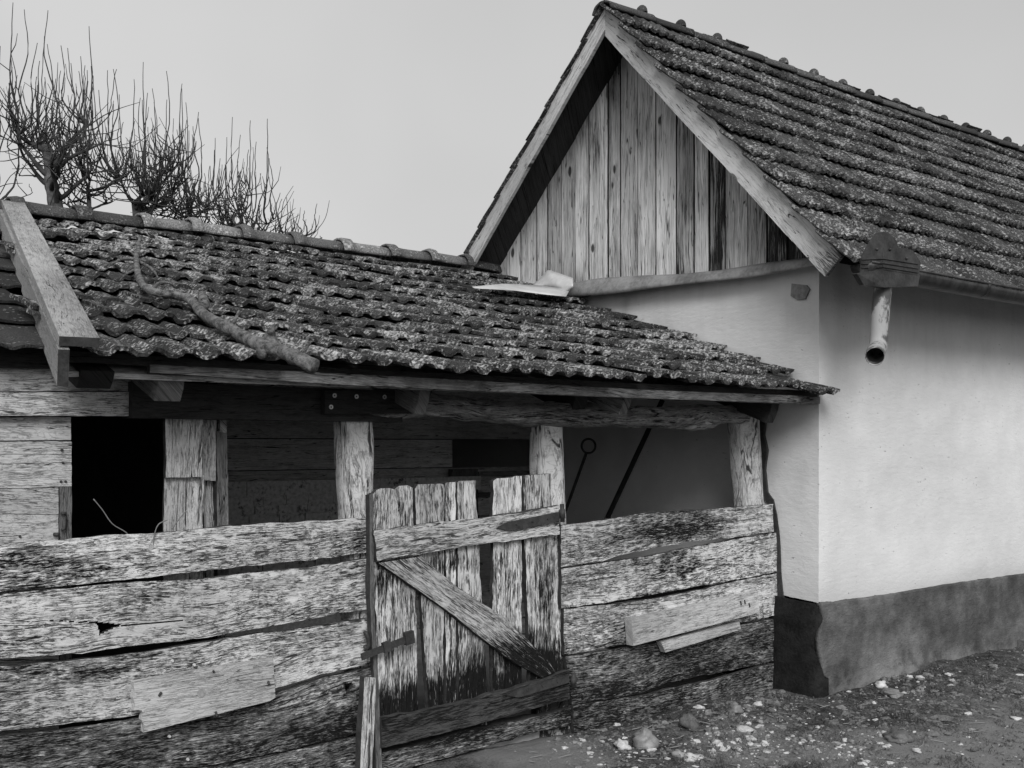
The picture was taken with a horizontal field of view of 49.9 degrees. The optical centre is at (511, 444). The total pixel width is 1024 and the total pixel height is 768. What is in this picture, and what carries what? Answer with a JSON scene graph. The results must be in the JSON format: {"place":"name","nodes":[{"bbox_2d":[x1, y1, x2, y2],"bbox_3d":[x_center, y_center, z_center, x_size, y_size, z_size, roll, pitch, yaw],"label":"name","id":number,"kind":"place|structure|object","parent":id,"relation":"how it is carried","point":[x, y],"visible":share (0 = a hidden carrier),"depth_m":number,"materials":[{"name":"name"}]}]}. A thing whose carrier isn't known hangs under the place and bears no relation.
{"place":"outdoors","nodes":[
{"label":"outdoors","id":0,"kind":"place"},
{"bbox_2d":[0,0,1023,261],"label":"sky","id":1,"kind":"structure","parent":0,"point":[409,117],"materials":[{"name":"grey"}]},
{"bbox_2d":[413,575,1023,767],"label":"ground","id":2,"kind":"structure","parent":0,"point":[505,756],"depth_m":5.77,"materials":[{"name":"grey soil"}]},
{"bbox_2d":[0,46,32,198],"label":"pollard tree","id":3,"kind":"object","parent":2,"relation":"on","point":[13,186],"visible":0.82,"depth_m":11.08,"materials":[{"name":"grey plant"}]},
{"bbox_2d":[0,229,130,734],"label":"plank shed","id":4,"kind":"structure","parent":2,"relation":"on","point":[35,450],"depth_m":4.17,"materials":[{"name":"grey wood"}]},
{"bbox_2d":[0,5,159,227],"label":"pollard tree","id":5,"kind":"object","parent":2,"relation":"on","point":[57,160],"visible":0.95,"depth_m":10.93,"materials":[{"name":"grey plant"}]},
{"bbox_2d":[52,65,158,230],"bbox_3d":[-4.223,-1.142,11.137,1.195,5.285,0.873,0,0,11],"label":"pollard tree","id":6,"kind":"object","parent":2,"relation":"on","point":[104,188],"visible":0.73,"depth_m":11.08,"materials":[{"name":"grey plant"}]},
{"bbox_2d":[70,62,210,237],"bbox_3d":[-3.834,-1.277,11.521,1.405,5.554,1.248,0,0,-39],"label":"pollard tree","id":7,"kind":"object","parent":2,"relation":"on","point":[151,188],"visible":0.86,"depth_m":11.50,"materials":[{"name":"grey plant"}]},
{"bbox_2d":[0,518,370,767],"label":"plank fence","id":8,"kind":"object","parent":2,"relation":"on","point":[218,703],"visible":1,"depth_m":4.42,"materials":[{"name":"grey wood"}]},
{"bbox_2d":[93,499,127,533],"bbox_3d":[-1.542,0.308,4.252,0.010,0.209,0.166,0,0,37],"label":"dry stalk","id":9,"kind":"object","parent":8,"relation":"attached to","point":[108,518],"visible":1,"depth_m":4.24,"materials":[{"name":"grey plant"}]},
{"bbox_2d":[153,520,167,544],"bbox_3d":[-1.390,0.368,4.345,0.053,0.147,0.030,0,0,19],"label":"dry stalk","id":10,"kind":"object","parent":8,"relation":"hanging from","point":[156,528],"visible":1,"depth_m":4.34,"materials":[{"name":"grey plant"}]},
{"bbox_2d":[123,85,261,223],"bbox_3d":[-3.609,-1.218,12.266,1.250,5.436,1.247,0,0,-39],"label":"pollard tree","id":11,"kind":"object","parent":2,"relation":"on","point":[189,211],"visible":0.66,"depth_m":12.06,"materials":[{"name":"grey plant"}]},
{"bbox_2d":[182,117,298,231],"bbox_3d":[-3.200,-1.143,12.542,1.878,5.286,1.113,0,0,29],"label":"pollard tree","id":12,"kind":"object","parent":2,"relation":"on","point":[223,216],"visible":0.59,"depth_m":12.49,"materials":[{"name":"grey plant"}]},
{"bbox_2d":[242,188,293,251],"bbox_3d":[-2.863,-0.748,12.874,0.688,4.495,0.776,0,0,-39],"label":"pollard tree","id":13,"kind":"object","parent":2,"relation":"on","point":[280,228],"visible":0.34,"depth_m":12.79,"materials":[{"name":"grey plant"}]},
{"bbox_2d":[269,200,329,252],"bbox_3d":[-2.466,-0.690,12.944,0.439,4.380,1.158,0,0,-32],"label":"pollard tree","id":14,"kind":"object","parent":2,"relation":"on","point":[307,232],"visible":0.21,"depth_m":12.92,"materials":[{"name":"grey plant"}]},
{"bbox_2d":[355,675,375,767],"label":"stake","id":15,"kind":"object","parent":2,"relation":"on","point":[365,728],"visible":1,"depth_m":4.85,"materials":[{"name":"grey wood"}]},
{"bbox_2d":[365,493,381,767],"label":"gate jamb","id":16,"kind":"object","parent":2,"relation":"on","point":[371,631],"visible":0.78,"depth_m":4.94,"materials":[{"name":"grey wood"}]},
{"bbox_2d":[360,473,576,747],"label":"plank gate","id":17,"kind":"structure","parent":16,"relation":"attached to","point":[441,532],"depth_m":5.26,"materials":[{"name":"grey wood"}]},
{"bbox_2d":[0,196,839,767],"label":"shed","id":18,"kind":"structure","parent":2,"relation":"on","point":[424,356],"depth_m":5.74,"materials":[{"name":"wood"}]},
{"bbox_2d":[108,236,319,373],"bbox_3d":[-1.498,-0.692,4.880,0.365,0.862,2.302,0,0,-35],"label":"fallen branch","id":19,"kind":"object","parent":18,"relation":"on","point":[268,344],"visible":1,"depth_m":4.35,"materials":[{"name":"grey wood"}]},
{"bbox_2d":[478,471,529,632],"bbox_3d":[0.058,0.795,8.171,0.791,1.209,0.045,0,0,-39],"label":"door","id":20,"kind":"structure","parent":18,"relation":"in","point":[484,493],"depth_m":7.97,"materials":[{"name":"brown wood"}]},
{"bbox_2d":[472,270,572,296],"bbox_3d":[0.174,-1.183,7.826,0.497,0.316,1.393,0,0,18],"label":"sheet metal","id":21,"kind":"object","parent":18,"relation":"on","point":[548,282],"visible":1,"depth_m":7.96,"materials":[{"name":"grey metal"}]},
{"bbox_2d":[565,438,595,512],"bbox_3d":[0.313,0.718,8.159,0.689,1.541,0.073,0,0,35],"label":"loop rod","id":22,"kind":"object","parent":18,"relation":"on","point":[578,474],"visible":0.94,"depth_m":8.03,"materials":[{"name":"metal"}]},
{"bbox_2d":[584,399,666,563],"bbox_3d":[0.653,0.574,7.598,1.059,1.822,0.139,0,0,31],"label":"long handled tool","id":23,"kind":"object","parent":18,"relation":"on","point":[629,470],"visible":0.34,"depth_m":7.50,"materials":[{"name":"wood"}]},
{"bbox_2d":[381,707,570,767],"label":"threshold board","id":24,"kind":"object","parent":2,"relation":"on","point":[421,751],"visible":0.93,"depth_m":5.32,"materials":[{"name":"grey wood"}]},
{"bbox_2d":[613,738,631,750],"bbox_3d":[0.545,1.486,5.426,0.069,0.068,0.109,0,0,-27],"label":"stone","id":25,"kind":"object","parent":2,"relation":"on","point":[619,744],"visible":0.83,"depth_m":5.41,"materials":[{"name":"grey stone"}]},
{"bbox_2d":[633,727,659,748],"bbox_3d":[0.675,1.481,5.523,0.131,0.130,0.162,0,0,12],"label":"stone","id":26,"kind":"object","parent":2,"relation":"on","point":[645,738],"visible":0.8,"depth_m":5.48,"materials":[{"name":"grey stone"}]},
{"bbox_2d":[558,503,777,732],"bbox_3d":[0.965,0.980,6.297,1.877,1.240,0.201,0,0,-39],"label":"plank fence","id":27,"kind":"object","parent":2,"relation":"on","point":[720,638],"visible":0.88,"depth_m":6.16,"materials":[{"name":"grey wood"}]},
{"bbox_2d":[671,749,684,758],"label":"stone","id":28,"kind":"object","parent":2,"relation":"on","point":[676,752],"visible":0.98,"depth_m":5.30,"materials":[{"name":"grey stone"}]},
{"bbox_2d":[679,713,698,731],"bbox_3d":[0.928,1.469,5.772,0.122,0.124,0.108,0,0,34],"label":"stone","id":29,"kind":"object","parent":2,"relation":"on","point":[688,721],"visible":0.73,"depth_m":5.74,"materials":[{"name":"grey stone"}]},
{"bbox_2d":[684,753,703,761],"bbox_3d":[0.872,1.502,5.271,0.099,0.049,0.084,0,0,5],"label":"stone","id":30,"kind":"object","parent":2,"relation":"on","point":[691,756],"visible":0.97,"depth_m":5.26,"materials":[{"name":"white stone"}]},
{"bbox_2d":[727,702,743,713],"bbox_3d":[1.242,1.463,6.088,0.118,0.076,0.090,0,0,-39],"label":"stone","id":31,"kind":"object","parent":2,"relation":"on","point":[735,707],"visible":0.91,"depth_m":6.06,"materials":[{"name":"grey stone"}]},
{"bbox_2d":[452,0,1023,697],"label":"house","id":32,"kind":"structure","parent":2,"relation":"on","point":[862,252],"depth_m":7.40,"materials":[{"name":"white paint"}]},
{"bbox_2d":[735,725,754,732],"bbox_3d":[1.214,1.481,5.732,0.102,0.037,0.077,0,0,27],"label":"stone","id":33,"kind":"object","parent":2,"relation":"on","point":[743,728],"visible":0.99,"depth_m":5.71,"materials":[{"name":"grey stone"}]},
{"bbox_2d":[746,736,756,740],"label":"stone","id":34,"kind":"object","parent":2,"relation":"on","point":[748,738],"visible":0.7,"depth_m":5.58,"materials":[{"name":"grey stone"}]},
{"bbox_2d":[753,701,761,705],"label":"stone","id":35,"kind":"object","parent":2,"relation":"on","point":[757,703],"visible":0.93,"depth_m":6.25,"materials":[{"name":"white stone"}]},
{"bbox_2d":[529,686,1023,766],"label":"litter","id":36,"kind":"object","parent":2,"relation":"on","point":[796,739],"visible":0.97,"depth_m":5.69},
{"bbox_2d":[551,651,1023,767],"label":"earth clods","id":37,"kind":"object","parent":2,"relation":"on","point":[930,734],"visible":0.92,"depth_m":5.96,"materials":[{"name":"grey soil"}]},
{"bbox_2d":[875,680,887,687],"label":"stone","id":38,"kind":"object","parent":2,"relation":"on","point":[880,684],"visible":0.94,"depth_m":6.78,"materials":[{"name":"white stone"}]},
{"bbox_2d":[879,688,902,698],"bbox_3d":[2.296,1.501,6.657,0.151,0.051,0.146,0,0,-39],"label":"stone","id":39,"kind":"object","parent":2,"relation":"on","point":[893,693],"visible":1,"depth_m":6.61,"materials":[{"name":"grey stone"}]},
{"bbox_2d":[882,730,913,743],"bbox_3d":[1.990,1.499,5.684,0.172,0.068,0.170,0,0,-39],"label":"stone","id":40,"kind":"object","parent":2,"relation":"on","point":[898,736],"visible":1,"depth_m":5.62,"materials":[{"name":"grey stone"}]},
{"bbox_2d":[911,748,921,753],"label":"stone","id":41,"kind":"object","parent":2,"relation":"on","point":[914,750],"visible":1,"depth_m":5.45,"materials":[{"name":"grey stone"}]},
{"bbox_2d":[1010,716,1021,720],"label":"stone","id":42,"kind":"object","parent":2,"relation":"on","point":[1016,718],"visible":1,"depth_m":6.08,"materials":[{"name":"white stone"}]},
{"bbox_2d":[481,650,1023,767],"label":"gravel","id":43,"kind":"structure","parent":0,"point":[759,721],"depth_m":5.61,"materials":[{"name":"grey gravel"}]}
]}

